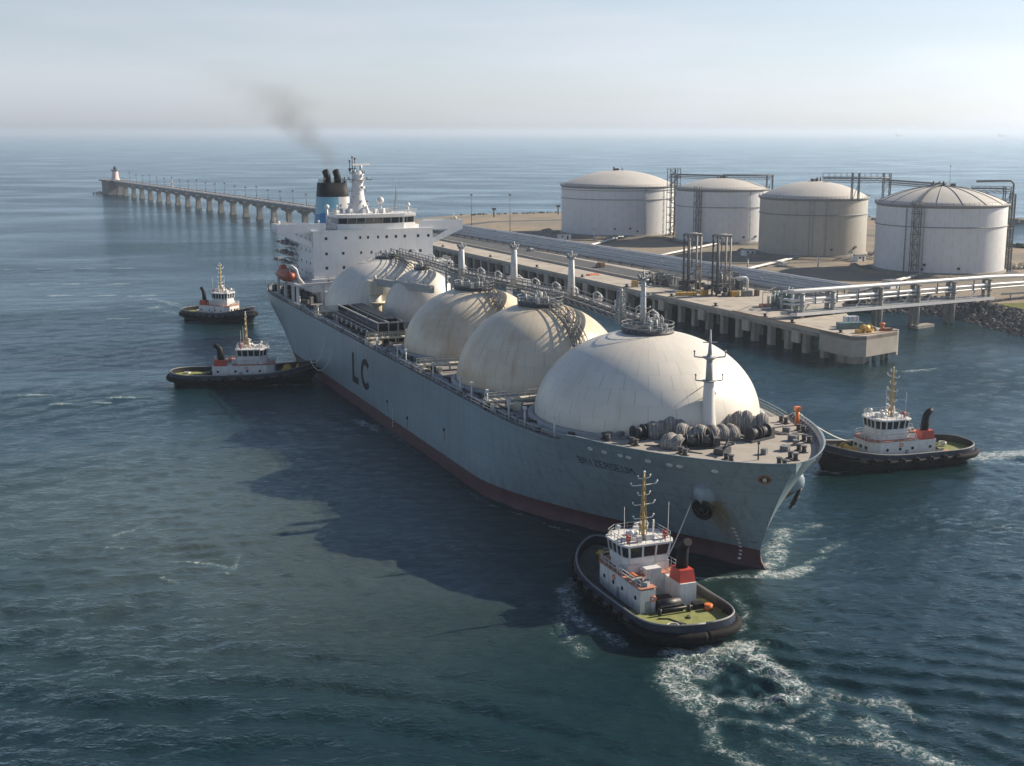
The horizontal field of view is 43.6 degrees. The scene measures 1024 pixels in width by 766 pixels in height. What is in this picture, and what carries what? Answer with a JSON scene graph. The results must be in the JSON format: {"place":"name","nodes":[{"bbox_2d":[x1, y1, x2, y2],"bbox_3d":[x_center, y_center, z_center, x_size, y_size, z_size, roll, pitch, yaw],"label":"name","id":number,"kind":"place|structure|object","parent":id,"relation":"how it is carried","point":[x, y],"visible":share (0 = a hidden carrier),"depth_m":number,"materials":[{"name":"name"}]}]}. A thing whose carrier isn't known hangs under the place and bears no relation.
{"place":"outdoors","nodes":[
{"label":"outdoors","id":0,"kind":"place"},
{"bbox_2d":[0,133,1023,765],"bbox_3d":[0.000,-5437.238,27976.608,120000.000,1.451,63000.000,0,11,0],"label":"sea","id":1,"kind":"structure","parent":0,"point":[314,571],"depth_m":211.25,"materials":[{"name":"liquid"}]},
{"bbox_2d":[99,179,315,223],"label":"long pier","id":2,"kind":"structure","parent":1,"relation":"in","point":[115,187],"depth_m":1081.30,"materials":[{"name":"concrete"}]},
{"bbox_2d":[111,165,119,179],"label":"lighthouse","id":3,"kind":"object","parent":2,"relation":"on","point":[115,175],"visible":1,"depth_m":1358.64,"materials":[{"name":"white metal"}]},
{"bbox_2d":[179,263,258,322],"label":"tugboat","id":4,"kind":"object","parent":1,"relation":"on","point":[222,306],"visible":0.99,"depth_m":451.14,"materials":[{"name":"black paint"}]},
{"bbox_2d":[166,312,319,386],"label":"tugboat","id":5,"kind":"object","parent":1,"relation":"on","point":[252,364],"visible":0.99,"depth_m":338.89,"materials":[{"name":"black paint"}]},
{"bbox_2d":[267,156,825,569],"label":"gas carrier","id":6,"kind":"object","parent":1,"relation":"on","point":[541,402],"visible":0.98,"depth_m":236.84,"materials":[{"name":"paint"}]},
{"bbox_2d":[275,264,296,281],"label":"lifeboat","id":7,"kind":"object","parent":6,"relation":"hanging from","point":[283,272],"visible":0.97,"depth_m":375.91,"materials":[{"name":"plastic"}]},
{"bbox_2d":[620,416,684,439],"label":"rope heap","id":8,"kind":"object","parent":6,"relation":"on","point":[659,429],"visible":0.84,"depth_m":207.38,"materials":[{"name":"grey fabric"}]},
{"bbox_2d":[645,432,702,453],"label":"rope heap","id":9,"kind":"object","parent":6,"relation":"on","point":[671,440],"visible":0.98,"depth_m":200.64,"materials":[{"name":"grey fabric"}]},
{"bbox_2d":[655,423,729,444],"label":"rope heap","id":10,"kind":"object","parent":6,"relation":"on","point":[682,428],"visible":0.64,"depth_m":205.35,"materials":[{"name":"grey fabric"}]},
{"bbox_2d":[706,423,744,440],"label":"rope heap","id":11,"kind":"object","parent":6,"relation":"on","point":[730,431],"visible":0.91,"depth_m":206.62,"materials":[{"name":"grey fabric"}]},
{"bbox_2d":[726,410,800,434],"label":"rope heap","id":12,"kind":"object","parent":6,"relation":"on","point":[742,421],"visible":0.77,"depth_m":210.63,"materials":[{"name":"grey fabric"}]},
{"bbox_2d":[800,413,850,441],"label":"tow line","id":13,"kind":"object","parent":6,"relation":"attached to","point":[829,433],"visible":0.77,"depth_m":240.80,"materials":[{"name":"fabric"}]},
{"bbox_2d":[568,471,741,648],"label":"tugboat","id":14,"kind":"object","parent":1,"relation":"on","point":[635,581],"visible":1,"depth_m":176.59,"materials":[{"name":"grey metal"}]},
{"bbox_2d":[668,501,691,556],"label":"tow line","id":15,"kind":"object","parent":14,"relation":"attached to","point":[680,529],"visible":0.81,"depth_m":192.46,"materials":[{"name":"fabric"}]},
{"bbox_2d":[433,230,898,363],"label":"jetty","id":16,"kind":"object","parent":1,"relation":"in","point":[849,346],"visible":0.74,"depth_m":447.14,"materials":[{"name":"concrete"}]},
{"bbox_2d":[433,231,709,286],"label":"jetty road","id":17,"kind":"structure","parent":16,"relation":"on","point":[589,264],"depth_m":600.23,"materials":[{"name":"concrete"}]},
{"bbox_2d":[595,262,604,267],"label":"parked van","id":18,"kind":"object","parent":17,"relation":"on","point":[600,264],"visible":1,"depth_m":550.87,"materials":[{"name":"metal"}]},
{"bbox_2d":[651,268,697,288],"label":"gangway","id":19,"kind":"object","parent":17,"relation":"on","point":[672,275],"visible":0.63,"depth_m":487.63,"materials":[{"name":"grey paint"}]},
{"bbox_2d":[631,280,637,286],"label":"skip","id":20,"kind":"object","parent":16,"relation":"on","point":[634,283],"visible":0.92,"depth_m":481.98,"materials":[{"name":"yellow paint"}]},
{"bbox_2d":[434,224,851,296],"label":"pipe track","id":21,"kind":"structure","parent":16,"relation":"on","point":[764,278],"depth_m":565.82,"materials":[{"name":"grey metal"}]},
{"bbox_2d":[639,271,677,286],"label":"pump skid","id":22,"kind":"object","parent":16,"relation":"on","point":[661,278],"visible":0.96,"depth_m":486.54,"materials":[{"name":"grey metal"}]},
{"bbox_2d":[675,292,696,295],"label":"skip","id":23,"kind":"object","parent":16,"relation":"on","point":[685,293],"visible":1,"depth_m":457.07,"materials":[{"name":"yellow paint"}]},
{"bbox_2d":[678,232,704,291],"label":"loading arm tower","id":24,"kind":"structure","parent":16,"relation":"on","point":[686,286],"depth_m":468.19,"materials":[{"name":"metal"}]},
{"bbox_2d":[700,290,708,295],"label":"skip","id":25,"kind":"object","parent":16,"relation":"on","point":[703,292],"visible":1,"depth_m":457.09,"materials":[{"name":"yellow paint"}]},
{"bbox_2d":[704,233,732,296],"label":"loading arm tower","id":26,"kind":"structure","parent":16,"relation":"on","point":[714,287],"depth_m":455.26,"materials":[{"name":"metal"}]},
{"bbox_2d":[708,271,745,290],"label":"meter skid","id":27,"kind":"object","parent":16,"relation":"on","point":[737,284],"visible":0.45,"depth_m":473.39,"materials":[{"name":"grey metal"}]},
{"bbox_2d":[730,291,739,296],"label":"skip","id":28,"kind":"object","parent":16,"relation":"on","point":[734,293],"visible":1,"depth_m":454.52,"materials":[{"name":"yellow paint"}]},
{"bbox_2d":[731,276,748,290],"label":"pipe portal","id":29,"kind":"object","parent":16,"relation":"on","point":[747,279],"visible":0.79,"depth_m":464.64,"materials":[{"name":"grey metal"}]},
{"bbox_2d":[754,289,759,295],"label":"skip","id":30,"kind":"object","parent":16,"relation":"on","point":[756,292],"visible":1,"depth_m":456.19,"materials":[{"name":"metal"}]},
{"bbox_2d":[759,303,770,306],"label":"pallet","id":31,"kind":"object","parent":16,"relation":"on","point":[764,305],"visible":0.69,"depth_m":427.76,"materials":[{"name":"orange paint"}]},
{"bbox_2d":[762,286,799,310],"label":"valve skid","id":32,"kind":"object","parent":16,"relation":"on","point":[777,301],"visible":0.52,"depth_m":421.51,"materials":[{"name":"grey metal"}]},
{"bbox_2d":[836,321,863,329],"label":"container","id":33,"kind":"object","parent":16,"relation":"on","point":[849,325],"visible":0.84,"depth_m":380.11,"materials":[{"name":"teal metal"}]},
{"bbox_2d":[855,324,873,333],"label":"hose reel","id":34,"kind":"object","parent":16,"relation":"on","point":[866,328],"visible":1,"depth_m":372.85,"materials":[{"name":"yellow paint"}]},
{"bbox_2d":[879,323,891,330],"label":"capstan","id":35,"kind":"object","parent":16,"relation":"on","point":[882,328],"visible":1,"depth_m":376.70,"materials":[{"name":"orange paint"}]},
{"bbox_2d":[818,367,978,471],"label":"tugboat","id":36,"kind":"object","parent":1,"relation":"on","point":[886,439],"visible":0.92,"depth_m":255.52,"materials":[{"name":"black metal"}]},
{"bbox_2d":[1009,218,1023,222],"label":"breakwater","id":37,"kind":"object","parent":1,"relation":"in","point":[1019,220],"visible":0.05,"depth_m":933.07,"materials":[{"name":"grey concrete"}]},
{"bbox_2d":[0,0,1023,132],"label":"sky","id":38,"kind":"structure","parent":0,"point":[67,66],"materials":[{"name":"blue"}]},
{"bbox_2d":[464,219,878,291],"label":"service road","id":39,"kind":"structure","parent":0,"point":[870,290],"depth_m":880.43,"materials":[{"name":"grey asphalt"}]},
{"bbox_2d":[415,211,1023,312],"bbox_3d":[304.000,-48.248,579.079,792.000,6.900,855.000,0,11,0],"label":"land","id":40,"kind":"structure","parent":0,"point":[839,271],"depth_m":629.87,"materials":[{"name":"grey concrete"}]},
{"bbox_2d":[470,194,472,225],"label":"lamp post","id":41,"kind":"object","parent":40,"relation":"on","point":[471,209],"visible":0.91,"depth_m":775.09,"materials":[{"name":"metal"}]},
{"bbox_2d":[557,233,570,239],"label":"equipment hut","id":42,"kind":"object","parent":40,"relation":"on","point":[564,236],"visible":0.96,"depth_m":734.02,"materials":[{"name":"white paint"}]},
{"bbox_2d":[538,228,674,238],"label":"bund wall","id":43,"kind":"structure","parent":40,"relation":"on","point":[543,232],"depth_m":740.44,"materials":[{"name":"grey concrete"}]},
{"bbox_2d":[592,236,623,244],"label":"ground pipe run","id":44,"kind":"object","parent":40,"relation":"on","point":[607,240],"visible":0.6,"depth_m":715.33,"materials":[{"name":"grey metal"}]},
{"bbox_2d":[666,168,680,233],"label":"pipe tower","id":45,"kind":"structure","parent":40,"relation":"on","point":[674,207],"depth_m":744.41,"materials":[{"name":"grey metal"}]},
{"bbox_2d":[660,243,716,254],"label":"ground pipe run","id":46,"kind":"object","parent":40,"relation":"on","point":[681,251],"visible":0.46,"depth_m":655.47,"materials":[{"name":"grey metal"}]},
{"bbox_2d":[670,173,719,234],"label":"pipe gantry","id":47,"kind":"object","parent":40,"relation":"on","point":[694,175],"visible":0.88,"depth_m":739.79,"materials":[{"name":"grey metal"}]},
{"bbox_2d":[665,238,757,245],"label":"tank apron","id":48,"kind":"object","parent":40,"relation":"on","point":[671,240],"visible":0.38,"depth_m":707.90,"materials":[{"name":"concrete"}]},
{"bbox_2d":[674,175,769,244],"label":"storage tank","id":49,"kind":"object","parent":48,"relation":"on","point":[708,208],"visible":0.93,"depth_m":702.15,"materials":[{"name":"white metal"}]},
{"bbox_2d":[722,174,773,189],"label":"pipe gantry","id":50,"kind":"object","parent":49,"relation":"on","point":[766,175],"visible":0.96,"depth_m":715.27,"materials":[{"name":"grey metal"}]},
{"bbox_2d":[460,211,1023,247],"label":"shrubbery","id":51,"kind":"object","parent":40,"relation":"on","point":[1019,245],"visible":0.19,"depth_m":944.67,"materials":[{"name":"green plant"}]},
{"bbox_2d":[741,248,756,255],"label":"equipment hut","id":52,"kind":"object","parent":40,"relation":"on","point":[745,252],"visible":0.96,"depth_m":637.62,"materials":[{"name":"white paint"}]},
{"bbox_2d":[747,256,799,268],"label":"ground pipe run","id":53,"kind":"object","parent":40,"relation":"on","point":[769,263],"visible":0.58,"depth_m":593.83,"materials":[{"name":"grey metal"}]},
{"bbox_2d":[777,261,786,266],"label":"parked van","id":54,"kind":"object","parent":40,"relation":"on","point":[782,263],"visible":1,"depth_m":586.88,"materials":[{"name":"white paint"}]},
{"bbox_2d":[735,248,873,260],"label":"bund wall","id":55,"kind":"structure","parent":40,"relation":"on","point":[738,251],"depth_m":617.80,"materials":[{"name":"grey concrete"}]},
{"bbox_2d":[822,173,891,200],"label":"pipe gantry","id":56,"kind":"object","parent":40,"relation":"on","point":[852,178],"visible":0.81,"depth_m":615.82,"materials":[{"name":"grey metal"}]},
{"bbox_2d":[852,254,866,261],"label":"equipment hut","id":57,"kind":"object","parent":40,"relation":"on","point":[859,257],"visible":0.96,"depth_m":610.68,"materials":[{"name":"white paint"}]},
{"bbox_2d":[848,273,923,293],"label":"ground pipe run","id":58,"kind":"object","parent":40,"relation":"on","point":[900,279],"visible":0.52,"depth_m":529.05,"materials":[{"name":"grey metal"}]},
{"bbox_2d":[881,279,899,288],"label":"equipment hut","id":59,"kind":"object","parent":40,"relation":"on","point":[890,280],"visible":0.46,"depth_m":505.29,"materials":[{"name":"white paint"}]},
{"bbox_2d":[780,274,1023,328],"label":"pipe bridge","id":60,"kind":"structure","parent":40,"relation":"on","point":[832,299],"depth_m":430.50,"materials":[{"name":"grey paint"}]},
{"bbox_2d":[842,293,1023,336],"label":"riprap","id":61,"kind":"object","parent":40,"relation":"on","point":[999,317],"visible":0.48,"depth_m":455.45,"materials":[{"name":"grey stone"}]},
{"bbox_2d":[847,262,1023,278],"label":"bund wall","id":62,"kind":"structure","parent":40,"relation":"on","point":[853,266],"depth_m":548.66,"materials":[{"name":"grey concrete"}]},
{"bbox_2d":[859,263,1018,274],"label":"tank apron","id":63,"kind":"object","parent":40,"relation":"on","point":[867,266],"visible":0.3,"depth_m":574.85,"materials":[{"name":"concrete"}]},
{"bbox_2d":[871,165,1016,275],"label":"storage tank","id":64,"kind":"object","parent":63,"relation":"on","point":[940,228],"visible":0.99,"depth_m":550.18,"materials":[{"name":"white metal"}]},
{"bbox_2d":[885,179,935,186],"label":"pipe gantry","id":65,"kind":"object","parent":64,"relation":"on","point":[911,183],"visible":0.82,"depth_m":595.26,"materials":[{"name":"grey metal"}]},
{"bbox_2d":[971,186,1011,267],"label":"pipe gantry","id":66,"kind":"object","parent":63,"relation":"on","point":[1005,188],"visible":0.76,"depth_m":566.70,"materials":[{"name":"grey metal"}]},
{"bbox_2d":[999,302,1023,308],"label":"grass bank","id":67,"kind":"structure","parent":40,"relation":"on","point":[1017,305],"depth_m":456.45,"materials":[{"name":"green plant"}]},
{"bbox_2d":[1001,292,1023,298],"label":"pipe","id":68,"kind":"object","parent":40,"relation":"on","point":[1010,294],"visible":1,"depth_m":475.12,"materials":[{"name":"grey metal"}]},
{"bbox_2d":[1011,262,1023,269],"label":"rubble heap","id":69,"kind":"object","parent":40,"relation":"on","point":[1020,266],"visible":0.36,"depth_m":577.05,"materials":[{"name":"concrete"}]},
{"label":"tank apron","id":70,"kind":"structure","parent":40,"relation":"on","visible":0},
{"bbox_2d":[560,167,673,236],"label":"storage tank","id":71,"kind":"object","parent":70,"relation":"on","point":[615,202],"visible":0.93,"depth_m":750.43,"materials":[{"name":"white metal"}]},
{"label":"tank apron","id":72,"kind":"structure","parent":40,"relation":"on","visible":0},
{"bbox_2d":[756,177,869,257],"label":"storage tank","id":73,"kind":"object","parent":72,"relation":"on","point":[814,218],"visible":0.96,"depth_m":626.24,"materials":[{"name":"metal"}]},
{"bbox_2d":[741,290,752,296],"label":"skip","id":74,"kind":"object","parent":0,"point":[746,293],"visible":1,"depth_m":455.03,"materials":[{"name":"grey metal"}]},
{"bbox_2d":[843,315,858,321],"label":"water tank","id":75,"kind":"object","parent":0,"point":[850,318],"visible":0.6,"depth_m":385.01,"materials":[{"name":"white paint"}]}
]}

